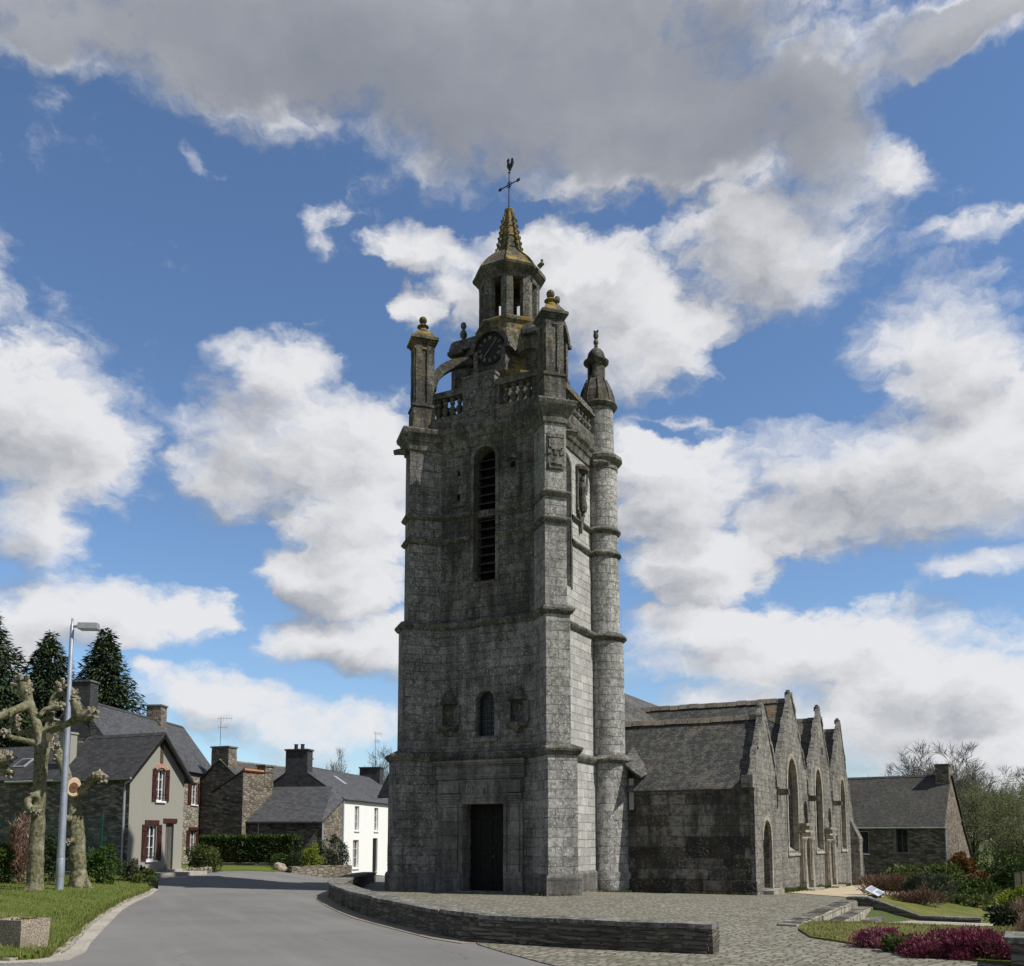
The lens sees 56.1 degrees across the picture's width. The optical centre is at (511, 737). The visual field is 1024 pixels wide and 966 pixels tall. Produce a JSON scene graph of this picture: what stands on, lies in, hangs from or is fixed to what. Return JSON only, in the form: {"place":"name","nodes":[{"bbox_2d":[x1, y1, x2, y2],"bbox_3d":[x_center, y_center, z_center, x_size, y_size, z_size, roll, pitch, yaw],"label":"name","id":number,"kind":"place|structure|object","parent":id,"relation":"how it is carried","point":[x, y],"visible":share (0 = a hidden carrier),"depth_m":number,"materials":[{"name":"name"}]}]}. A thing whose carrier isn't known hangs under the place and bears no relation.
{"place":"outdoors","nodes":[
{"label":"outdoors","id":0,"kind":"place"},
{"bbox_2d":[0,871,152,960],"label":"lawn","id":1,"kind":"structure","parent":0,"point":[6,954],"depth_m":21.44,"materials":[{"name":"green plant"}]},
{"bbox_2d":[0,841,17,882],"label":"green shrub","id":2,"kind":"object","parent":1,"relation":"on","point":[6,858],"visible":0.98,"depth_m":27.73,"materials":[{"name":"green plant"}]},
{"bbox_2d":[0,749,17,778],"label":"pollarded tree","id":3,"kind":"object","parent":1,"relation":"on","point":[6,769],"visible":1,"depth_m":25.07,"materials":[{"name":"plant"}]},
{"bbox_2d":[4,812,29,882],"bbox_3d":[-14.408,3.275,28.360,1.061,2.376,1.189,0,-6,0],"label":"pink shrub","id":4,"kind":"object","parent":1,"relation":"on","point":[19,863],"visible":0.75,"depth_m":28.16,"materials":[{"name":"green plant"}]},
{"bbox_2d":[0,917,50,947],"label":"planter","id":5,"kind":"object","parent":1,"relation":"on","point":[19,933],"visible":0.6,"depth_m":13.23,"materials":[{"name":"stone"}]},
{"bbox_2d":[9,917,36,919],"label":"flowers","id":6,"kind":"object","parent":5,"relation":"in","point":[12,918],"visible":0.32,"depth_m":13.49,"materials":[{"name":"white plant"}]},
{"bbox_2d":[0,673,99,889],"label":"pollarded tree","id":7,"kind":"object","parent":1,"relation":"on","point":[34,801],"visible":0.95,"depth_m":24.89,"materials":[{"name":"brown plant"}]},
{"bbox_2d":[44,834,68,881],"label":"dark shrub","id":8,"kind":"object","parent":1,"relation":"on","point":[51,848],"visible":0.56,"depth_m":28.59,"materials":[{"name":"green plant"}]},
{"bbox_2d":[0,813,117,877],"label":"fence","id":9,"kind":"object","parent":1,"relation":"on","point":[100,841],"visible":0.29,"depth_m":32.28,"materials":[{"name":"green metal"}]},
{"bbox_2d":[55,618,100,889],"bbox_3d":[-11.573,0.495,25.609,0.804,7.450,0.280,0,-6,-4],"label":"street lamp","id":10,"kind":"object","parent":1,"relation":"on","point":[60,860],"visible":0.94,"depth_m":25.50,"materials":[{"name":"grey metal"}]},
{"bbox_2d":[50,741,108,888],"bbox_3d":[-12.247,2.175,26.911,2.186,4.236,0.876,-2,-6,15],"label":"pollarded tree","id":11,"kind":"object","parent":1,"relation":"on","point":[75,843],"visible":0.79,"depth_m":26.69,"materials":[{"name":"brown plant"}]},
{"bbox_2d":[86,843,123,884],"bbox_3d":[-12.754,3.952,29.758,1.462,1.396,1.046,0,-6,0],"label":"rounded shrub","id":12,"kind":"object","parent":1,"relation":"on","point":[98,868],"visible":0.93,"depth_m":29.58,"materials":[{"name":"green plant"}]},
{"bbox_2d":[117,857,139,880],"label":"grey shrub","id":13,"kind":"object","parent":1,"relation":"on","point":[132,864],"visible":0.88,"depth_m":31.15,"materials":[{"name":"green plant"}]},
{"bbox_2d":[122,863,147,879],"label":"dark shrub","id":14,"kind":"object","parent":1,"relation":"on","point":[141,868],"visible":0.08,"depth_m":33.49,"materials":[{"name":"green plant"}]},
{"bbox_2d":[127,868,158,883],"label":"shrub","id":15,"kind":"object","parent":1,"relation":"on","point":[141,875],"visible":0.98,"depth_m":31.18,"materials":[{"name":"green plant"}]},
{"bbox_2d":[181,864,288,871],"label":"lawn","id":16,"kind":"structure","parent":0,"point":[245,868],"depth_m":45.62,"materials":[{"name":"green plant"}]},
{"bbox_2d":[184,843,224,871],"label":"green shrub","id":17,"kind":"object","parent":16,"relation":"on","point":[204,859],"visible":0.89,"depth_m":41.74,"materials":[{"name":"green plant"}]},
{"bbox_2d":[196,833,304,865],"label":"hedge","id":18,"kind":"object","parent":16,"relation":"on","point":[229,852],"visible":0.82,"depth_m":49.58,"materials":[{"name":"green plant"}]},
{"bbox_2d":[269,852,291,866],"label":"green shrub","id":19,"kind":"object","parent":16,"relation":"on","point":[275,857],"visible":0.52,"depth_m":47.00,"materials":[{"name":"green plant"}]},
{"bbox_2d":[0,871,550,965],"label":"road","id":20,"kind":"structure","parent":0,"point":[243,918],"depth_m":16.07,"materials":[{"name":"grey asphalt"}]},
{"bbox_2d":[0,889,157,964],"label":"kerb strip","id":21,"kind":"object","parent":20,"relation":"on","point":[87,938],"visible":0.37,"depth_m":14.85,"materials":[{"name":"beige concrete"}]},
{"bbox_2d":[316,891,475,943],"bbox_3d":[-3.467,4.007,22.216,1.463,0.150,16.182,2,-6,-17],"label":"kerb strip","id":22,"kind":"object","parent":20,"relation":"on","point":[323,898],"visible":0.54,"depth_m":18.21,"materials":[{"name":"grey concrete"}]},
{"bbox_2d":[0,0,1023,839],"label":"sky","id":23,"kind":"structure","parent":0,"point":[790,233],"materials":[{"name":"blue"}]},
{"bbox_2d":[148,841,1000,921],"bbox_3d":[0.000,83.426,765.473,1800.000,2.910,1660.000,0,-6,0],"label":"ground","id":24,"kind":"structure","parent":0,"point":[889,917],"depth_m":23.90,"materials":[{"name":"green plant"}]},
{"bbox_2d":[0,611,57,747],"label":"conifer tree","id":25,"kind":"object","parent":24,"relation":"on","point":[6,659],"visible":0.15,"depth_m":72.44,"materials":[{"name":"green plant"}]},
{"bbox_2d":[0,630,78,747],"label":"conifer tree","id":26,"kind":"object","parent":24,"relation":"on","point":[53,672],"visible":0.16,"depth_m":75.00,"materials":[{"name":"green plant"}]},
{"bbox_2d":[0,732,82,870],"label":"stone barn","id":27,"kind":"structure","parent":24,"relation":"on","point":[13,796],"depth_m":39.77,"materials":[{"name":"dark slate"},{"name":"rubble stone"}]},
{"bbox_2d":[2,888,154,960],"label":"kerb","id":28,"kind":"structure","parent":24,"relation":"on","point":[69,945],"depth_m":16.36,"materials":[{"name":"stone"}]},
{"bbox_2d":[44,626,146,722],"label":"conifer tree","id":29,"kind":"object","parent":24,"relation":"on","point":[102,664],"visible":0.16,"depth_m":76.31,"materials":[{"name":"green plant"}]},
{"bbox_2d":[4,732,206,879],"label":"cottage","id":30,"kind":"structure","parent":24,"relation":"on","point":[138,796],"depth_m":38.53,"materials":[{"name":"paint"}]},
{"bbox_2d":[141,824,161,861],"bbox_3d":[-14.462,4.238,38.437,0.245,1.495,1.052,-3,-7,23],"label":"window","id":31,"kind":"structure","parent":30,"relation":"in","point":[147,847],"depth_m":38.54,"materials":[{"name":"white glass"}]},
{"bbox_2d":[152,769,169,802],"bbox_3d":[-14.309,1.983,39.032,0.245,1.365,0.932,-3,-7,23],"label":"window","id":32,"kind":"structure","parent":30,"relation":"in","point":[157,781],"depth_m":39.17,"materials":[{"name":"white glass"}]},
{"bbox_2d":[164,823,171,868],"bbox_3d":[-14.134,4.534,39.361,0.075,2.010,0.460,-3,-7,23],"label":"door","id":33,"kind":"structure","parent":30,"relation":"in","point":[167,863],"depth_m":39.39,"materials":[{"name":"grey wood"}]},
{"bbox_2d":[50,680,210,863],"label":"stone house","id":34,"kind":"structure","parent":24,"relation":"on","point":[112,721],"depth_m":56.13,"materials":[{"name":"stone"}]},
{"bbox_2d":[186,830,199,854],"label":"window","id":35,"kind":"structure","parent":34,"relation":"in","point":[190,834],"depth_m":57.26,"materials":[{"name":"white glass"}]},
{"bbox_2d":[188,783,200,805],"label":"window","id":36,"kind":"structure","parent":34,"relation":"in","point":[191,789],"depth_m":57.83,"materials":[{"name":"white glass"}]},
{"bbox_2d":[181,867,211,872],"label":"stone edging","id":37,"kind":"object","parent":24,"relation":"on","point":[208,869],"visible":0.55,"depth_m":41.05,"materials":[{"name":"beige stone"}]},
{"bbox_2d":[208,862,274,865],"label":"hedge wall","id":38,"kind":"structure","parent":24,"relation":"on","point":[253,864],"depth_m":48.95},
{"bbox_2d":[199,718,284,845],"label":"stone house","id":39,"kind":"structure","parent":24,"relation":"on","point":[226,765],"depth_m":58.15,"materials":[{"name":"stone"}]},
{"bbox_2d":[211,765,274,862],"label":"stone shed","id":40,"kind":"structure","parent":24,"relation":"on","point":[240,798],"depth_m":52.84,"materials":[{"name":"stone"}]},
{"bbox_2d":[272,862,286,871],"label":"boulder","id":41,"kind":"object","parent":24,"relation":"on","point":[280,866],"visible":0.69,"depth_m":45.10,"materials":[{"name":"beige stone"}]},
{"bbox_2d":[285,851,304,872],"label":"dark shrub","id":42,"kind":"object","parent":24,"relation":"on","point":[297,859],"visible":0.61,"depth_m":46.38,"materials":[{"name":"green plant"}]},
{"bbox_2d":[301,842,324,865],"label":"lime shrub","id":43,"kind":"object","parent":24,"relation":"on","point":[310,856],"visible":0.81,"depth_m":46.74,"materials":[{"name":"green plant"}]},
{"bbox_2d":[245,732,387,875],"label":"white house","id":44,"kind":"structure","parent":24,"relation":"on","point":[313,805],"depth_m":55.57,"materials":[{"name":"paint"}]},
{"bbox_2d":[352,840,359,869],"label":"window","id":45,"kind":"structure","parent":44,"relation":"in","point":[354,841],"depth_m":57.16,"materials":[{"name":"white glass"}]},
{"bbox_2d":[354,806,359,831],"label":"window","id":46,"kind":"structure","parent":44,"relation":"in","point":[356,807],"depth_m":57.44,"materials":[{"name":"white glass"}]},
{"bbox_2d":[372,838,375,871],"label":"door","id":47,"kind":"structure","parent":44,"relation":"in","point":[374,839],"depth_m":60.30,"materials":[{"name":"grey wood"}]},
{"bbox_2d":[374,808,378,831],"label":"window","id":48,"kind":"structure","parent":44,"relation":"in","point":[375,809],"depth_m":60.79,"materials":[{"name":"white glass"}]},
{"bbox_2d":[289,865,351,877],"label":"bed wall","id":49,"kind":"structure","parent":24,"relation":"on","point":[331,871],"depth_m":45.96,"materials":[{"name":"beige stone"}]},
{"bbox_2d":[317,838,340,864],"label":"dark shrub","id":50,"kind":"object","parent":24,"relation":"on","point":[322,849],"visible":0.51,"depth_m":48.52,"materials":[{"name":"green plant"}]},
{"bbox_2d":[323,842,350,864],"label":"clipped shrub","id":51,"kind":"object","parent":24,"relation":"on","point":[344,860],"visible":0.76,"depth_m":48.06,"materials":[{"name":"green plant"}]},
{"bbox_2d":[329,833,341,848],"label":"clipped ball","id":52,"kind":"object","parent":51,"relation":"on","point":[333,838],"visible":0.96,"depth_m":48.54,"materials":[{"name":"green plant"}]},
{"bbox_2d":[324,747,350,772],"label":"bare tree","id":53,"kind":"object","parent":24,"relation":"on","point":[341,762],"visible":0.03,"depth_m":94.84,"materials":[{"name":"grey plant"}]},
{"bbox_2d":[364,747,391,783],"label":"bare tree","id":54,"kind":"object","parent":24,"relation":"on","point":[386,763],"visible":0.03,"depth_m":95.84,"materials":[{"name":"grey plant"}]},
{"bbox_2d":[327,872,719,954],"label":"stone wall","id":55,"kind":"structure","parent":24,"relation":"on","point":[587,932],"depth_m":14.43,"materials":[{"name":"stone"}]},
{"bbox_2d":[377,158,863,895],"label":"church","id":56,"kind":"structure","parent":24,"relation":"on","point":[539,750],"depth_m":30.03,"materials":[{"name":"stone"}]},
{"bbox_2d":[470,443,498,582],"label":"belfry window","id":57,"kind":"structure","parent":56,"relation":"in","point":[489,516],"depth_m":30.19,"materials":[{"name":"stone"}]},
{"bbox_2d":[470,804,502,890],"bbox_3d":[-0.616,3.448,28.980,1.513,3.000,0.120,-3,-7,27],"label":"portal door","id":58,"kind":"structure","parent":56,"relation":"in","point":[486,866],"depth_m":29.06,"materials":[{"name":"brown wood"}]},
{"bbox_2d":[480,692,493,735],"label":"leaded window","id":59,"kind":"structure","parent":56,"relation":"in","point":[484,698],"depth_m":29.46,"materials":[{"name":"black glass"}]},
{"bbox_2d":[566,452,572,588],"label":"belfry window","id":60,"kind":"structure","parent":56,"relation":"in","point":[571,509],"depth_m":30.34,"materials":[{"name":"stone"}]},
{"bbox_2d":[786,754,800,855],"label":"window","id":61,"kind":"structure","parent":56,"relation":"in","point":[794,775],"depth_m":35.03,"materials":[{"name":"grey glass"}]},
{"bbox_2d":[814,765,824,853],"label":"window","id":62,"kind":"structure","parent":56,"relation":"in","point":[817,776],"depth_m":39.78,"materials":[{"name":"grey glass"}]},
{"bbox_2d":[839,776,847,851],"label":"window","id":63,"kind":"structure","parent":56,"relation":"in","point":[842,796],"depth_m":45.53,"materials":[{"name":"grey glass"}]},
{"bbox_2d":[884,762,899,775],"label":"bare tree","id":64,"kind":"object","parent":24,"relation":"on","point":[889,770],"visible":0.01,"depth_m":104.41,"materials":[{"name":"grey plant"}]},
{"bbox_2d":[848,764,971,877],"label":"stone house","id":65,"kind":"structure","parent":24,"relation":"on","point":[911,819],"depth_m":61.96,"materials":[{"name":"stone"}]},
{"bbox_2d":[859,831,869,854],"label":"window","id":66,"kind":"structure","parent":65,"relation":"in","point":[864,834],"depth_m":62.43,"materials":[{"name":"black glass"}]},
{"bbox_2d":[896,829,909,853],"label":"window","id":67,"kind":"structure","parent":65,"relation":"in","point":[902,841],"depth_m":61.19,"materials":[{"name":"glass"}]},
{"bbox_2d":[866,739,1000,844],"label":"bare tree","id":68,"kind":"object","parent":24,"relation":"on","point":[919,770],"visible":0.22,"depth_m":99.73,"materials":[{"name":"grey plant"}]},
{"bbox_2d":[953,767,1022,861],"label":"leafing tree","id":69,"kind":"object","parent":24,"relation":"on","point":[966,824],"visible":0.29,"depth_m":78.88,"materials":[{"name":"green plant"}]},
{"bbox_2d":[959,773,1019,860],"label":"bare tree","id":70,"kind":"object","parent":24,"relation":"on","point":[976,848],"visible":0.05,"depth_m":95.31,"materials":[{"name":"grey plant"}]},
{"bbox_2d":[957,771,1023,885],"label":"leafing tree","id":71,"kind":"object","parent":24,"relation":"on","point":[973,804],"visible":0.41,"depth_m":69.65,"materials":[{"name":"green plant"}]},
{"bbox_2d":[957,788,1023,866],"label":"leafing tree","id":72,"kind":"object","parent":24,"relation":"on","point":[993,829],"visible":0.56,"depth_m":58.47,"materials":[{"name":"green plant"}]},
{"bbox_2d":[958,765,1023,847],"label":"bare tree","id":73,"kind":"object","parent":24,"relation":"on","point":[1016,775],"visible":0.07,"depth_m":93.61,"materials":[{"name":"grey plant"}]},
{"bbox_2d":[971,844,1022,885],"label":"dark shrub","id":74,"kind":"object","parent":24,"relation":"on","point":[992,870],"visible":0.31,"depth_m":55.41,"materials":[{"name":"green plant"}]},
{"bbox_2d":[978,795,1023,866],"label":"leafing tree","id":75,"kind":"object","parent":24,"relation":"on","point":[1007,835],"visible":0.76,"depth_m":52.53,"materials":[{"name":"green plant"}]},
{"bbox_2d":[978,784,1023,849],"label":"leafing tree","id":76,"kind":"object","parent":24,"relation":"on","point":[1000,811],"visible":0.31,"depth_m":60.09,"materials":[{"name":"green plant"}]},
{"bbox_2d":[999,815,1023,857],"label":"leafing tree","id":77,"kind":"object","parent":24,"relation":"on","point":[1019,835],"visible":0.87,"depth_m":49.52,"materials":[{"name":"green plant"}]},
{"bbox_2d":[361,881,1014,965],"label":"paved square","id":78,"kind":"structure","parent":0,"point":[751,932],"depth_m":18.20,"materials":[{"name":"grey stone"}]},
{"bbox_2d":[520,882,850,895],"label":"weeds","id":79,"kind":"object","parent":78,"relation":"on","point":[794,889],"visible":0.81,"depth_m":29.98,"materials":[{"name":"green plant"}]},
{"bbox_2d":[786,885,902,896],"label":"path","id":80,"kind":"structure","parent":0,"point":[852,890],"depth_m":32.29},
{"bbox_2d":[799,891,1022,965],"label":"lawn","id":81,"kind":"structure","parent":0,"point":[947,909],"depth_m":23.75,"materials":[{"name":"green plant"}]},
{"bbox_2d":[777,900,884,926],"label":"stone steps","id":82,"kind":"structure","parent":81,"relation":"on","point":[840,910],"depth_m":21.41,"materials":[{"name":"stone"}]},
{"bbox_2d":[843,925,903,948],"bbox_3d":[5.339,2.984,14.093,1.001,0.475,0.618,0,-6,0],"label":"heather","id":83,"kind":"object","parent":81,"relation":"on","point":[868,937],"visible":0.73,"depth_m":14.06,"materials":[{"name":"purple plant"}]},
{"bbox_2d":[865,886,883,898],"bbox_3d":[9.589,4.386,25.403,0.291,0.908,0.416,6,-8,-43],"label":"information sign","id":84,"kind":"object","parent":81,"relation":"on","point":[877,893],"visible":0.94,"depth_m":25.39,"materials":[{"name":"metal"}]},
{"bbox_2d":[852,870,911,895],"bbox_3d":[11.618,4.636,29.778,2.089,1.140,1.611,-4,-7,31],"label":"brown shrub","id":85,"kind":"object","parent":81,"relation":"on","point":[877,882],"visible":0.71,"depth_m":29.65,"materials":[{"name":"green plant"}]},
{"bbox_2d":[880,932,910,951],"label":"shrub","id":86,"kind":"object","parent":81,"relation":"on","point":[891,940],"visible":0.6,"depth_m":13.47,"materials":[{"name":"green plant"}]},
{"bbox_2d":[846,896,981,922],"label":"garden wall","id":87,"kind":"structure","parent":81,"relation":"on","point":[870,901],"depth_m":23.97,"materials":[{"name":"stone"}]},
{"bbox_2d":[887,885,949,907],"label":"brown shrub","id":88,"kind":"object","parent":81,"relation":"on","point":[928,895],"visible":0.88,"depth_m":26.75,"materials":[{"name":"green plant"}]},
{"bbox_2d":[874,861,968,889],"bbox_3d":[15.313,5.346,36.317,3.625,1.347,2.591,0,-6,0],"label":"green shrub","id":89,"kind":"object","parent":81,"relation":"on","point":[952,871],"visible":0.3,"depth_m":35.80,"materials":[{"name":"green plant"}]},
{"bbox_2d":[898,869,958,902],"bbox_3d":[12.528,4.492,28.664,1.686,1.138,1.514,0,-6,0],"label":"sage shrub","id":90,"kind":"object","parent":81,"relation":"on","point":[940,882],"visible":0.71,"depth_m":28.56,"materials":[{"name":"green plant"}]},
{"bbox_2d":[895,927,979,957],"bbox_3d":[5.759,2.834,13.041,1.144,0.556,0.754,0,-6,0],"label":"heather","id":91,"kind":"object","parent":81,"relation":"on","point":[927,944],"visible":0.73,"depth_m":12.88,"materials":[{"name":"purple plant"}]},
{"bbox_2d":[943,851,978,878],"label":"rust shrub","id":92,"kind":"object","parent":81,"relation":"on","point":[964,862],"visible":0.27,"depth_m":39.02,"materials":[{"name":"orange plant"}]},
{"bbox_2d":[940,892,998,908],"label":"shrub","id":93,"kind":"object","parent":81,"relation":"on","point":[975,901],"visible":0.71,"depth_m":28.96,"materials":[{"name":"green plant"}]},
{"bbox_2d":[940,923,1006,960],"bbox_3d":[6.171,2.782,12.784,1.062,0.606,0.728,0,-6,0],"label":"heather","id":94,"kind":"object","parent":81,"relation":"on","point":[973,940],"visible":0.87,"depth_m":12.65,"materials":[{"name":"purple plant"}]},
{"bbox_2d":[944,876,1004,897],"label":"dark shrub","id":95,"kind":"object","parent":81,"relation":"on","point":[975,886],"visible":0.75,"depth_m":33.31,"materials":[{"name":"green plant"}]},
{"bbox_2d":[974,872,990,880],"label":"rust shrub","id":96,"kind":"object","parent":81,"relation":"on","point":[981,875],"visible":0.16,"depth_m":39.36,"materials":[{"name":"brown plant"}]},
{"bbox_2d":[975,863,990,881],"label":"dark shrub","id":97,"kind":"object","parent":81,"relation":"on","point":[979,868],"visible":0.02,"depth_m":45.72,"materials":[{"name":"green plant"}]},
{"bbox_2d":[992,934,1009,960],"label":"heather","id":98,"kind":"object","parent":81,"relation":"on","point":[1004,953],"visible":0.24,"depth_m":12.47,"materials":[{"name":"purple plant"}]},
{"bbox_2d":[982,902,1023,926],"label":"dark shrub","id":99,"kind":"object","parent":81,"relation":"on","point":[1000,914],"visible":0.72,"depth_m":21.37,"materials":[{"name":"green plant"}]},
{"bbox_2d":[988,853,1023,891],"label":"dark shrub","id":100,"kind":"object","parent":81,"relation":"on","point":[1005,877],"visible":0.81,"depth_m":46.20,"materials":[{"name":"green plant"}]},
{"bbox_2d":[995,883,1023,906],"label":"olive shrub","id":101,"kind":"object","parent":81,"relation":"on","point":[1002,899],"visible":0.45,"depth_m":26.05,"materials":[{"name":"green plant"}]},
{"bbox_2d":[1004,931,1023,965],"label":"stone pillar","id":102,"kind":"structure","parent":81,"relation":"on","point":[1014,940],"depth_m":11.61,"materials":[{"name":"stone"}]},
{"bbox_2d":[1004,896,1023,931],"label":"grass tuft","id":103,"kind":"object","parent":81,"relation":"on","point":[1020,927],"visible":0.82,"depth_m":14.98,"materials":[{"name":"brown plant"}]},
{"bbox_2d":[1014,871,1023,888],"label":"paddock fence","id":104,"kind":"object","parent":81,"relation":"on","point":[1017,877],"visible":0.59,"depth_m":42.06,"materials":[{"name":"grey wood"}]},
{"bbox_2d":[885,921,1008,926],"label":"path","id":105,"kind":"structure","parent":0,"point":[958,923],"depth_m":22.84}
]}

